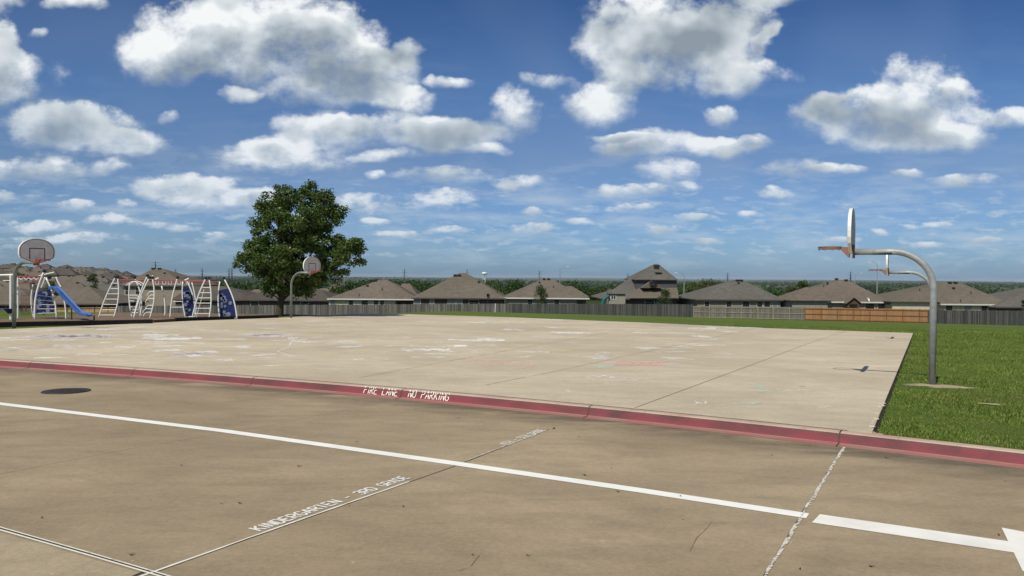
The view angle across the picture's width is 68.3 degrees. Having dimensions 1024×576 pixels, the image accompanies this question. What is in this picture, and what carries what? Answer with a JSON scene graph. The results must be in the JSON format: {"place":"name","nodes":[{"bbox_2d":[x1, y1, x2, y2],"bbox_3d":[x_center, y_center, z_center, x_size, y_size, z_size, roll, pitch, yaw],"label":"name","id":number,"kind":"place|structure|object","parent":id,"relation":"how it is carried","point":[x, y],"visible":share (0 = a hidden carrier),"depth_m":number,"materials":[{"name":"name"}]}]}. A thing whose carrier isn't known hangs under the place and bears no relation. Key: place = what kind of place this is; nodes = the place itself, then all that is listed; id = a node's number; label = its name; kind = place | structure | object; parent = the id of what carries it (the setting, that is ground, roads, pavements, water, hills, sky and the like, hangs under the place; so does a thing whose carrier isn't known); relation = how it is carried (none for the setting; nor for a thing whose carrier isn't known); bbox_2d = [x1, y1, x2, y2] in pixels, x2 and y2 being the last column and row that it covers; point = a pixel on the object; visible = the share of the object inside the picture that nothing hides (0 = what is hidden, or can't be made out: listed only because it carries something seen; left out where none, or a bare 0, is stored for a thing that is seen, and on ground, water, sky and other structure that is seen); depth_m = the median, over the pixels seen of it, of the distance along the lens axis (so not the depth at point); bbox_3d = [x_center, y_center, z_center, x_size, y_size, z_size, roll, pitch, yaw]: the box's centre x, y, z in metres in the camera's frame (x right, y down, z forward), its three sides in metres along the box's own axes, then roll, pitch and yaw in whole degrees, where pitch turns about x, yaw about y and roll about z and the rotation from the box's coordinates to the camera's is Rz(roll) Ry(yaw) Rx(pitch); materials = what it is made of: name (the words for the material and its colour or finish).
{"place":"outdoors","nodes":[
{"label":"outdoors","id":0,"kind":"place"},
{"bbox_2d":[0,532,148,575],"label":"pale pavement","id":1,"kind":"structure","parent":0,"point":[20,557],"depth_m":5.20,"materials":[{"name":"concrete"}]},
{"bbox_2d":[0,314,912,432],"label":"court pavement","id":2,"kind":"structure","parent":0,"point":[842,380],"depth_m":19.50,"materials":[{"name":"concrete"}]},
{"bbox_2d":[141,332,175,339],"bbox_3d":[-12.435,1.680,26.564,1.324,0.062,4.428,0,1,-18],"label":"chalk drawing","id":3,"kind":"object","parent":2,"relation":"on","point":[145,335],"visible":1,"depth_m":26.65},
{"bbox_2d":[154,337,201,339],"bbox_3d":[-11.137,1.692,25.269,1.650,0.036,1.504,0,1,-31],"label":"chalk drawing","id":4,"kind":"object","parent":2,"relation":"on","point":[185,338],"visible":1,"depth_m":25.25},
{"bbox_2d":[290,257,321,317],"bbox_3d":[-11.677,0.095,43.319,1.304,3.770,2.142,0,1,-40],"label":"basketball hoop","id":5,"kind":"object","parent":2,"relation":"on","point":[311,265],"visible":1,"depth_m":43.12,"materials":[{"name":"metal"}]},
{"bbox_2d":[14,359,840,429],"bbox_3d":[-11.602,1.653,17.218,35.188,0.084,1.010,1,1,23],"label":"court seam","id":6,"kind":"object","parent":2,"relation":"on","point":[482,394],"visible":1,"depth_m":12.48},
{"bbox_2d":[405,348,450,351],"bbox_3d":[-2.485,1.791,21.863,1.612,0.028,1.391,0,1,0],"label":"chalk drawing","id":7,"kind":"object","parent":2,"relation":"on","point":[429,350],"visible":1,"depth_m":21.97},
{"bbox_2d":[448,338,505,340],"bbox_3d":[-1.232,1.821,26.668,2.035,0.040,2.225,0,1,0],"label":"chalk drawing","id":8,"kind":"object","parent":2,"relation":"on","point":[482,339],"visible":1,"depth_m":26.53},
{"bbox_2d":[592,374,636,380],"bbox_3d":[2.148,1.830,15.406,1.288,0.023,1.231,0,1,0],"label":"chalk drawing","id":9,"kind":"object","parent":2,"relation":"on","point":[614,377],"visible":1,"depth_m":15.59},
{"bbox_2d":[487,326,763,384],"bbox_3d":[6.804,1.926,27.645,0.107,0.558,30.912,1,1,28],"label":"court joint","id":10,"kind":"object","parent":2,"relation":"on","point":[605,360],"visible":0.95,"depth_m":18.11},
{"bbox_2d":[605,361,669,365],"bbox_3d":[3.162,1.852,18.491,1.714,0.035,1.485,0,1,0],"label":"chalk drawing","id":11,"kind":"object","parent":2,"relation":"on","point":[635,363],"visible":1,"depth_m":18.46},
{"bbox_2d":[635,333,837,407],"bbox_3d":[9.598,1.953,25.125,0.098,0.563,31.390,1,1,30],"label":"court joint","id":12,"kind":"object","parent":2,"relation":"on","point":[722,375],"visible":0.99,"depth_m":15.40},
{"bbox_2d":[0,368,1023,575],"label":"road","id":13,"kind":"structure","parent":0,"point":[154,506],"depth_m":7.17,"materials":[{"name":"concrete"}]},
{"bbox_2d":[41,388,90,393],"bbox_3d":[-8.014,1.855,13.577,0.784,0.035,0.784,0,1,0],"label":"manhole cover","id":14,"kind":"object","parent":13,"relation":"on","point":[66,391],"visible":1,"depth_m":13.53,"materials":[{"name":"metal"}]},
{"bbox_2d":[0,529,160,575],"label":"drive joint filler","id":15,"kind":"object","parent":13,"relation":"on","point":[81,553],"visible":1,"depth_m":5.38,"materials":[{"name":"paint"}]},
{"bbox_2d":[1,528,165,575],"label":"drive joint","id":16,"kind":"object","parent":13,"relation":"on","point":[86,552],"visible":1,"depth_m":5.39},
{"bbox_2d":[0,527,169,575],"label":"drive joint filler","id":17,"kind":"object","parent":13,"relation":"on","point":[85,551],"visible":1,"depth_m":5.44,"materials":[{"name":"paint"}]},
{"bbox_2d":[3,399,388,472],"bbox_3d":[-3.893,1.897,9.821,0.272,0.143,7.976,1,1,30],"label":"drive joint","id":18,"kind":"object","parent":13,"relation":"on","point":[176,440],"visible":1,"depth_m":9.24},
{"bbox_2d":[140,481,409,575],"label":"drive joint filler","id":19,"kind":"object","parent":13,"relation":"on","point":[269,530],"visible":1,"depth_m":5.95,"materials":[{"name":"paint"}]},
{"bbox_2d":[249,476,408,530],"bbox_3d":[-1.561,1.914,6.821,0.146,0.034,1.970,1,1,29],"label":"painted lettering","id":20,"kind":"object","parent":13,"relation":"on","point":[308,511],"visible":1,"depth_m":6.52,"materials":[{"name":"paint"}]},
{"bbox_2d":[147,429,548,574],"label":"drive joint","id":21,"kind":"object","parent":13,"relation":"on","point":[345,504],"visible":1,"depth_m":6.61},
{"bbox_2d":[0,402,808,517],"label":"lane line","id":22,"kind":"object","parent":13,"relation":"on","point":[675,495],"visible":1,"depth_m":8.23,"materials":[{"name":"paint"}]},
{"bbox_2d":[0,359,1023,468],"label":"kerb","id":23,"kind":"structure","parent":13,"relation":"on","point":[996,456],"depth_m":11.34,"materials":[{"name":"red paint"}]},
{"bbox_2d":[363,386,396,395],"bbox_3d":[-2.333,1.837,13.451,0.740,0.125,0.073,1,1,27],"label":"painted lettering","id":24,"kind":"object","parent":23,"relation":"on","point":[393,393],"visible":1,"depth_m":13.46,"materials":[{"name":"paint"}]},
{"bbox_2d":[408,390,449,400],"bbox_3d":[-1.431,1.847,12.992,0.839,0.126,0.074,1,1,27],"label":"painted lettering","id":25,"kind":"object","parent":23,"relation":"on","point":[411,395],"visible":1,"depth_m":12.95,"materials":[{"name":"paint"}]},
{"bbox_2d":[500,429,545,444],"bbox_3d":[0.149,1.946,9.880,0.133,0.020,1.146,1,1,28],"label":"painted lettering","id":26,"kind":"object","parent":13,"relation":"on","point":[523,437],"visible":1,"depth_m":9.96,"materials":[{"name":"paint"}]},
{"bbox_2d":[85,374,1003,466],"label":"gutter stain","id":27,"kind":"object","parent":13,"relation":"on","point":[889,454],"visible":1,"depth_m":9.12,"materials":[{"name":"brown"}]},
{"bbox_2d":[763,447,842,575],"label":"drive joint","id":28,"kind":"object","parent":13,"relation":"on","point":[788,535],"visible":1,"depth_m":6.47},
{"bbox_2d":[765,447,844,575],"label":"drive joint crumbs","id":29,"kind":"object","parent":13,"relation":"on","point":[785,542],"visible":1,"depth_m":6.32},
{"bbox_2d":[770,447,843,565],"bbox_3d":[2.611,1.966,6.720,0.032,0.114,6.324,1,1,29],"label":"drive joint filler","id":30,"kind":"object","parent":13,"relation":"on","point":[775,558],"visible":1,"depth_m":6.33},
{"bbox_2d":[812,514,1023,570],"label":"arrow marking","id":31,"kind":"object","parent":13,"relation":"on","point":[1014,543],"visible":1,"depth_m":6.05,"materials":[{"name":"paint"}]},
{"bbox_2d":[0,311,1023,449],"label":"lawn","id":32,"kind":"structure","parent":0,"point":[660,319],"depth_m":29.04,"materials":[{"name":"green plant"}]},
{"bbox_2d":[12,238,54,328],"bbox_3d":[-18.638,-0.033,29.521,1.301,3.770,2.110,0,1,-40],"label":"basketball hoop","id":33,"kind":"object","parent":32,"relation":"on","point":[35,251],"visible":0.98,"depth_m":29.30,"materials":[{"name":"metal"}]},
{"bbox_2d":[0,319,152,327],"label":"playground edging","id":34,"kind":"object","parent":32,"relation":"on","point":[64,323],"visible":0.68,"depth_m":32.98,"materials":[{"name":"black plastic"}]},
{"bbox_2d":[0,312,295,321],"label":"playground mulch","id":35,"kind":"object","parent":32,"relation":"on","point":[126,316],"visible":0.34,"depth_m":41.01,"materials":[{"name":"brown wood"}]},
{"bbox_2d":[0,274,12,318],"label":"spinner post","id":36,"kind":"object","parent":35,"relation":"on","point":[8,310],"visible":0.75,"depth_m":36.96,"materials":[{"name":"white metal"}]},
{"bbox_2d":[17,272,54,317],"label":"monkey bars","id":37,"kind":"object","parent":35,"relation":"on","point":[28,277],"visible":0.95,"depth_m":37.49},
{"bbox_2d":[31,270,94,319],"bbox_3d":[-22.776,0.352,37.700,4.646,2.535,1.129,1,1,20],"label":"slide structure","id":38,"kind":"object","parent":35,"relation":"on","point":[43,301],"visible":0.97,"depth_m":37.86,"materials":[{"name":"blue plastic"}]},
{"bbox_2d":[98,275,118,316],"bbox_3d":[-21.909,0.489,41.014,1.178,2.347,0.180,0,1,0],"label":"climbing frame","id":39,"kind":"object","parent":35,"relation":"on","point":[112,283],"visible":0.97,"depth_m":40.99,"materials":[{"name":"metal"}]},
{"bbox_2d":[126,274,154,317],"bbox_3d":[-20.392,0.565,41.132,1.033,2.644,2.612,0,1,-42],"label":"climbing frame","id":40,"kind":"object","parent":35,"relation":"on","point":[141,291],"visible":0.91,"depth_m":40.77,"materials":[{"name":"metal"}]},
{"bbox_2d":[161,276,183,317],"bbox_3d":[-18.435,0.525,41.500,1.575,2.360,0.998,1,1,39],"label":"climbing frame","id":41,"kind":"object","parent":35,"relation":"on","point":[177,277],"visible":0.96,"depth_m":41.02,"materials":[{"name":"metal"}]},
{"bbox_2d":[118,275,220,284],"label":"overhead bars","id":42,"kind":"object","parent":41,"relation":"attached to","point":[165,281],"visible":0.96,"depth_m":40.99,"materials":[{"name":"metal"}]},
{"bbox_2d":[182,277,196,316],"bbox_3d":[-17.887,0.547,42.389,0.799,2.281,1.328,0,1,0],"label":"climbing frame","id":43,"kind":"object","parent":35,"relation":"on","point":[188,301],"visible":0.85,"depth_m":41.79,"materials":[{"name":"blue plastic"}]},
{"bbox_2d":[192,277,211,316],"bbox_3d":[-16.623,0.554,40.678,1.126,2.330,0.708,0,1,0],"label":"climbing frame","id":44,"kind":"object","parent":35,"relation":"on","point":[210,303],"visible":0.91,"depth_m":40.39,"materials":[{"name":"metal"}]},
{"bbox_2d":[218,277,237,318],"bbox_3d":[-15.442,0.546,41.014,1.100,2.312,0.180,0,1,0],"label":"climbing frame","id":45,"kind":"object","parent":35,"relation":"on","point":[226,305],"visible":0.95,"depth_m":40.99,"materials":[{"name":"blue plastic"}]},
{"bbox_2d":[153,320,175,322],"bbox_3d":[-17.074,1.692,37.050,0.120,0.230,1.623,1,1,13],"label":"playground edging","id":46,"kind":"object","parent":32,"relation":"on","point":[164,321],"visible":0.39,"depth_m":37.07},
{"bbox_2d":[175,315,278,321],"bbox_3d":[-15.227,1.676,40.854,0.120,0.423,6.815,1,1,29],"label":"playground edging","id":47,"kind":"object","parent":32,"relation":"on","point":[223,318],"visible":0.69,"depth_m":40.38,"materials":[{"name":"black plastic"}]},
{"bbox_2d":[232,179,368,316],"bbox_3d":[-13.072,-2.304,46.421,8.353,8.761,5.802,0,1,0],"label":"broadleaf tree","id":48,"kind":"object","parent":32,"relation":"on","point":[281,260],"visible":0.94,"depth_m":45.79,"materials":[{"name":"green plant"}]},
{"bbox_2d":[283,304,504,314],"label":"board fence","id":49,"kind":"object","parent":32,"relation":"on","point":[336,309],"visible":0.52,"depth_m":123.94,"materials":[{"name":"wood"}]},
{"bbox_2d":[505,303,692,316],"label":"board fence","id":50,"kind":"object","parent":32,"relation":"on","point":[676,310],"visible":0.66,"depth_m":119.84,"materials":[{"name":"wood"}]},
{"bbox_2d":[693,306,804,319],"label":"board fence","id":51,"kind":"object","parent":32,"relation":"on","point":[779,313],"visible":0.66,"depth_m":117.73,"materials":[{"name":"wood"}]},
{"bbox_2d":[804,307,927,322],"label":"board fence","id":52,"kind":"object","parent":32,"relation":"on","point":[874,315],"visible":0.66,"depth_m":116.24,"materials":[{"name":"brown wood"}]},
{"bbox_2d":[818,208,936,384],"bbox_3d":[7.328,0.231,15.424,1.298,3.770,2.077,0,1,-39],"label":"basketball hoop","id":53,"kind":"object","parent":32,"relation":"on","point":[917,259],"visible":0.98,"depth_m":15.10,"materials":[{"name":"metal"}]},
{"bbox_2d":[874,333,913,432],"bbox_3d":[11.692,1.984,22.438,0.089,0.528,29.322,1,1,29],"label":"soil gap","id":54,"kind":"object","parent":32,"relation":"on","point":[884,407],"visible":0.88,"depth_m":13.18,"materials":[{"name":"soil"}]},
{"bbox_2d":[868,255,929,287],"bbox_3d":[14.616,0.381,28.587,1.298,3.770,2.077,0,1,-39],"label":"basketball hoop","id":55,"kind":"object","parent":32,"relation":"on","point":[924,277],"visible":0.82,"depth_m":28.52,"materials":[{"name":"metal"}]},
{"bbox_2d":[910,383,974,388],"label":"bare soil","id":56,"kind":"structure","parent":32,"relation":"on","point":[936,386],"depth_m":14.74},
{"bbox_2d":[0,0,1023,281],"label":"sky","id":57,"kind":"structure","parent":0,"point":[695,139],"materials":[{"name":"blue"}]},
{"bbox_2d":[136,275,1023,320],"bbox_3d":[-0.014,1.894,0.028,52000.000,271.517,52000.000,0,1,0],"label":"ground","id":58,"kind":"structure","parent":0,"point":[622,279],"depth_m":11220.24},
{"bbox_2d":[0,263,24,269],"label":"house","id":59,"kind":"structure","parent":58,"relation":"on","point":[8,266],"depth_m":432.52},
{"bbox_2d":[0,308,33,311],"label":"board fence","id":60,"kind":"object","parent":58,"relation":"on","point":[23,309],"visible":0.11,"depth_m":129.38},
{"bbox_2d":[1,281,54,294],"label":"house","id":61,"kind":"structure","parent":58,"relation":"on","point":[27,286],"depth_m":189.14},
{"bbox_2d":[0,288,56,307],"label":"house","id":62,"kind":"structure","parent":58,"relation":"on","point":[4,296],"depth_m":139.04,"materials":[{"name":"brown"}]},
{"bbox_2d":[25,271,44,278],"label":"house","id":63,"kind":"structure","parent":58,"relation":"on","point":[34,273],"depth_m":324.18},
{"bbox_2d":[32,268,48,272],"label":"house","id":64,"kind":"structure","parent":58,"relation":"on","point":[37,269],"depth_m":390.04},
{"bbox_2d":[36,264,52,267],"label":"house","id":65,"kind":"structure","parent":58,"relation":"on","point":[44,265],"depth_m":508.88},
{"bbox_2d":[35,281,61,289],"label":"house","id":66,"kind":"structure","parent":58,"relation":"on","point":[56,283],"depth_m":245.67,"materials":[{"name":"grey"}]},
{"bbox_2d":[42,280,57,295],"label":"garden tree","id":67,"kind":"object","parent":58,"relation":"on","point":[52,283],"visible":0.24,"depth_m":171.72,"materials":[{"name":"green plant"}]},
{"bbox_2d":[48,276,72,282],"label":"house","id":68,"kind":"structure","parent":58,"relation":"on","point":[61,279],"depth_m":298.94,"materials":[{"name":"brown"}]},
{"bbox_2d":[44,267,81,279],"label":"house","id":69,"kind":"structure","parent":58,"relation":"on","point":[63,271],"depth_m":316.14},
{"bbox_2d":[53,282,86,295],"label":"house","id":70,"kind":"structure","parent":58,"relation":"on","point":[70,284],"depth_m":211.04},
{"bbox_2d":[61,275,88,283],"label":"house","id":71,"kind":"structure","parent":58,"relation":"on","point":[78,278],"depth_m":275.46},
{"bbox_2d":[54,307,115,312],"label":"board fence","id":72,"kind":"object","parent":58,"relation":"on","point":[93,310],"visible":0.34,"depth_m":128.50,"materials":[{"name":"wood"}]},
{"bbox_2d":[74,269,97,274],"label":"house","id":73,"kind":"structure","parent":58,"relation":"on","point":[86,271],"depth_m":419.03,"materials":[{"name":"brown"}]},
{"bbox_2d":[86,273,98,288],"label":"garden tree","id":74,"kind":"object","parent":58,"relation":"on","point":[91,278],"visible":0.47,"depth_m":174.67,"materials":[{"name":"green plant"}]},
{"bbox_2d":[80,280,110,286],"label":"house","id":75,"kind":"structure","parent":58,"relation":"on","point":[86,283],"depth_m":229.31,"materials":[{"name":"grey"}]},
{"bbox_2d":[53,287,148,307],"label":"house","id":76,"kind":"structure","parent":58,"relation":"on","point":[85,297],"depth_m":139.98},
{"bbox_2d":[94,277,117,284],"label":"house","id":77,"kind":"structure","parent":58,"relation":"on","point":[104,279],"depth_m":265.55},
{"bbox_2d":[96,284,123,294],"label":"house","id":78,"kind":"structure","parent":58,"relation":"on","point":[106,288],"depth_m":188.79,"materials":[{"name":"grey"}]},
{"bbox_2d":[97,272,122,279],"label":"house","id":79,"kind":"structure","parent":58,"relation":"on","point":[110,274],"depth_m":336.37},
{"bbox_2d":[120,268,218,305],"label":"house","id":80,"kind":"structure","parent":58,"relation":"on","point":[162,274],"depth_m":158.56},
{"bbox_2d":[116,305,276,313],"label":"board fence","id":81,"kind":"object","parent":58,"relation":"on","point":[257,309],"visible":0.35,"depth_m":126.97,"materials":[{"name":"wood"}]},
{"bbox_2d":[173,286,255,305],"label":"house","id":82,"kind":"structure","parent":58,"relation":"on","point":[237,294],"depth_m":140.32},
{"bbox_2d":[238,289,337,314],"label":"house","id":83,"kind":"structure","parent":58,"relation":"on","point":[320,297],"depth_m":136.56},
{"bbox_2d":[329,285,349,293],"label":"distant tree","id":84,"kind":"object","parent":58,"relation":"on","point":[336,289],"visible":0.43,"depth_m":204.22,"materials":[{"name":"green plant"}]},
{"bbox_2d":[338,281,361,290],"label":"distant tree","id":85,"kind":"object","parent":58,"relation":"on","point":[350,285],"visible":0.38,"depth_m":213.54,"materials":[{"name":"green plant"}]},
{"bbox_2d":[327,279,420,311],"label":"house","id":86,"kind":"structure","parent":58,"relation":"on","point":[380,292],"depth_m":135.75,"materials":[{"name":"brown"}]},
{"bbox_2d":[411,273,504,311],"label":"house","id":87,"kind":"structure","parent":58,"relation":"on","point":[462,288],"depth_m":133.56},
{"bbox_2d":[469,300,478,303],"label":"window","id":88,"kind":"structure","parent":87,"relation":"in","point":[470,301],"depth_m":132.51,"materials":[{"name":"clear glass"}]},
{"bbox_2d":[482,272,486,282],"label":"water tower","id":89,"kind":"structure","parent":58,"relation":"on","point":[484,274],"depth_m":2595.44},
{"bbox_2d":[532,284,547,306],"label":"young tree","id":90,"kind":"object","parent":58,"relation":"on","point":[540,291],"visible":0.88,"depth_m":123.79,"materials":[{"name":"green plant"}]},
{"bbox_2d":[504,278,589,312],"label":"house","id":91,"kind":"structure","parent":58,"relation":"on","point":[558,293],"depth_m":133.48,"materials":[{"name":"brown"}]},
{"bbox_2d":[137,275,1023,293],"bbox_3d":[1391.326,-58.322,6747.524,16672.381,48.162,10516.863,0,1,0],"label":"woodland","id":92,"kind":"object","parent":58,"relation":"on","point":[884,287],"visible":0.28,"depth_m":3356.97,"materials":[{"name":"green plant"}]},
{"bbox_2d":[216,282,990,299],"bbox_3d":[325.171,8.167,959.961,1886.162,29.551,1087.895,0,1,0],"label":"woodland","id":93,"kind":"object","parent":58,"relation":"on","point":[246,286],"visible":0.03,"depth_m":507.57,"materials":[{"name":"green plant"}]},
{"bbox_2d":[601,289,626,314],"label":"playhouse","id":94,"kind":"object","parent":58,"relation":"on","point":[613,296],"visible":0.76,"depth_m":124.04,"materials":[{"name":"grey"}]},
{"bbox_2d":[590,264,678,313],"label":"house","id":95,"kind":"structure","parent":58,"relation":"on","point":[646,285],"depth_m":137.32,"materials":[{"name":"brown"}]},
{"bbox_2d":[645,300,654,303],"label":"window","id":96,"kind":"structure","parent":95,"relation":"in","point":[646,301],"depth_m":133.52,"materials":[{"name":"black glass"}]},
{"bbox_2d":[655,287,672,306],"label":"young tree","id":97,"kind":"object","parent":58,"relation":"on","point":[666,293],"visible":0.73,"depth_m":122.93,"materials":[{"name":"green plant"}]},
{"bbox_2d":[358,278,987,299],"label":"woodland","id":98,"kind":"object","parent":58,"relation":"on","point":[509,288],"visible":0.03,"depth_m":258.91,"materials":[{"name":"green plant"}]},
{"bbox_2d":[684,282,700,292],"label":"distant tree","id":99,"kind":"object","parent":58,"relation":"on","point":[690,288],"visible":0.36,"depth_m":233.93,"materials":[{"name":"green plant"}]},
{"bbox_2d":[693,278,723,290],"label":"distant tree","id":100,"kind":"object","parent":58,"relation":"on","point":[708,283],"visible":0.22,"depth_m":229.20,"materials":[{"name":"green plant"}]},
{"bbox_2d":[677,279,784,314],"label":"house","id":101,"kind":"structure","parent":58,"relation":"on","point":[738,292],"depth_m":129.82,"materials":[{"name":"grey"}]},
{"bbox_2d":[742,301,749,306],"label":"window","id":102,"kind":"structure","parent":101,"relation":"in","point":[744,303],"depth_m":128.53,"materials":[{"name":"black glass"}]},
{"bbox_2d":[782,285,798,294],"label":"distant tree","id":103,"kind":"object","parent":58,"relation":"on","point":[791,288],"visible":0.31,"depth_m":235.18,"materials":[{"name":"green plant"}]},
{"bbox_2d":[796,280,808,289],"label":"distant tree","id":104,"kind":"object","parent":58,"relation":"on","point":[801,284],"visible":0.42,"depth_m":239.40,"materials":[{"name":"green plant"}]},
{"bbox_2d":[778,278,885,319],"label":"house","id":105,"kind":"structure","parent":58,"relation":"on","point":[843,294],"depth_m":127.05,"materials":[{"name":"brown"}]},
{"bbox_2d":[865,303,874,308],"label":"window","id":106,"kind":"structure","parent":105,"relation":"in","point":[867,305],"depth_m":126.54,"materials":[{"name":"black glass"}]},
{"bbox_2d":[878,303,884,308],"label":"window","id":107,"kind":"structure","parent":105,"relation":"in","point":[880,305],"depth_m":126.54,"materials":[{"name":"black glass"}]},
{"bbox_2d":[876,282,1002,321],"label":"house","id":108,"kind":"structure","parent":58,"relation":"on","point":[955,296],"depth_m":125.78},
{"bbox_2d":[945,305,952,309],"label":"window","id":109,"kind":"structure","parent":108,"relation":"in","point":[948,307],"depth_m":124.51,"materials":[{"name":"black glass"}]},
{"bbox_2d":[963,305,971,309],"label":"window","id":110,"kind":"structure","parent":108,"relation":"in","point":[965,307],"depth_m":124.51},
{"bbox_2d":[928,310,1023,325],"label":"board fence","id":111,"kind":"object","parent":58,"relation":"on","point":[993,317],"visible":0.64,"depth_m":114.82,"materials":[{"name":"wood"}]},
{"bbox_2d":[986,288,1023,310],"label":"house","id":112,"kind":"structure","parent":58,"relation":"on","point":[1012,299],"depth_m":124.58,"materials":[{"name":"grey"}]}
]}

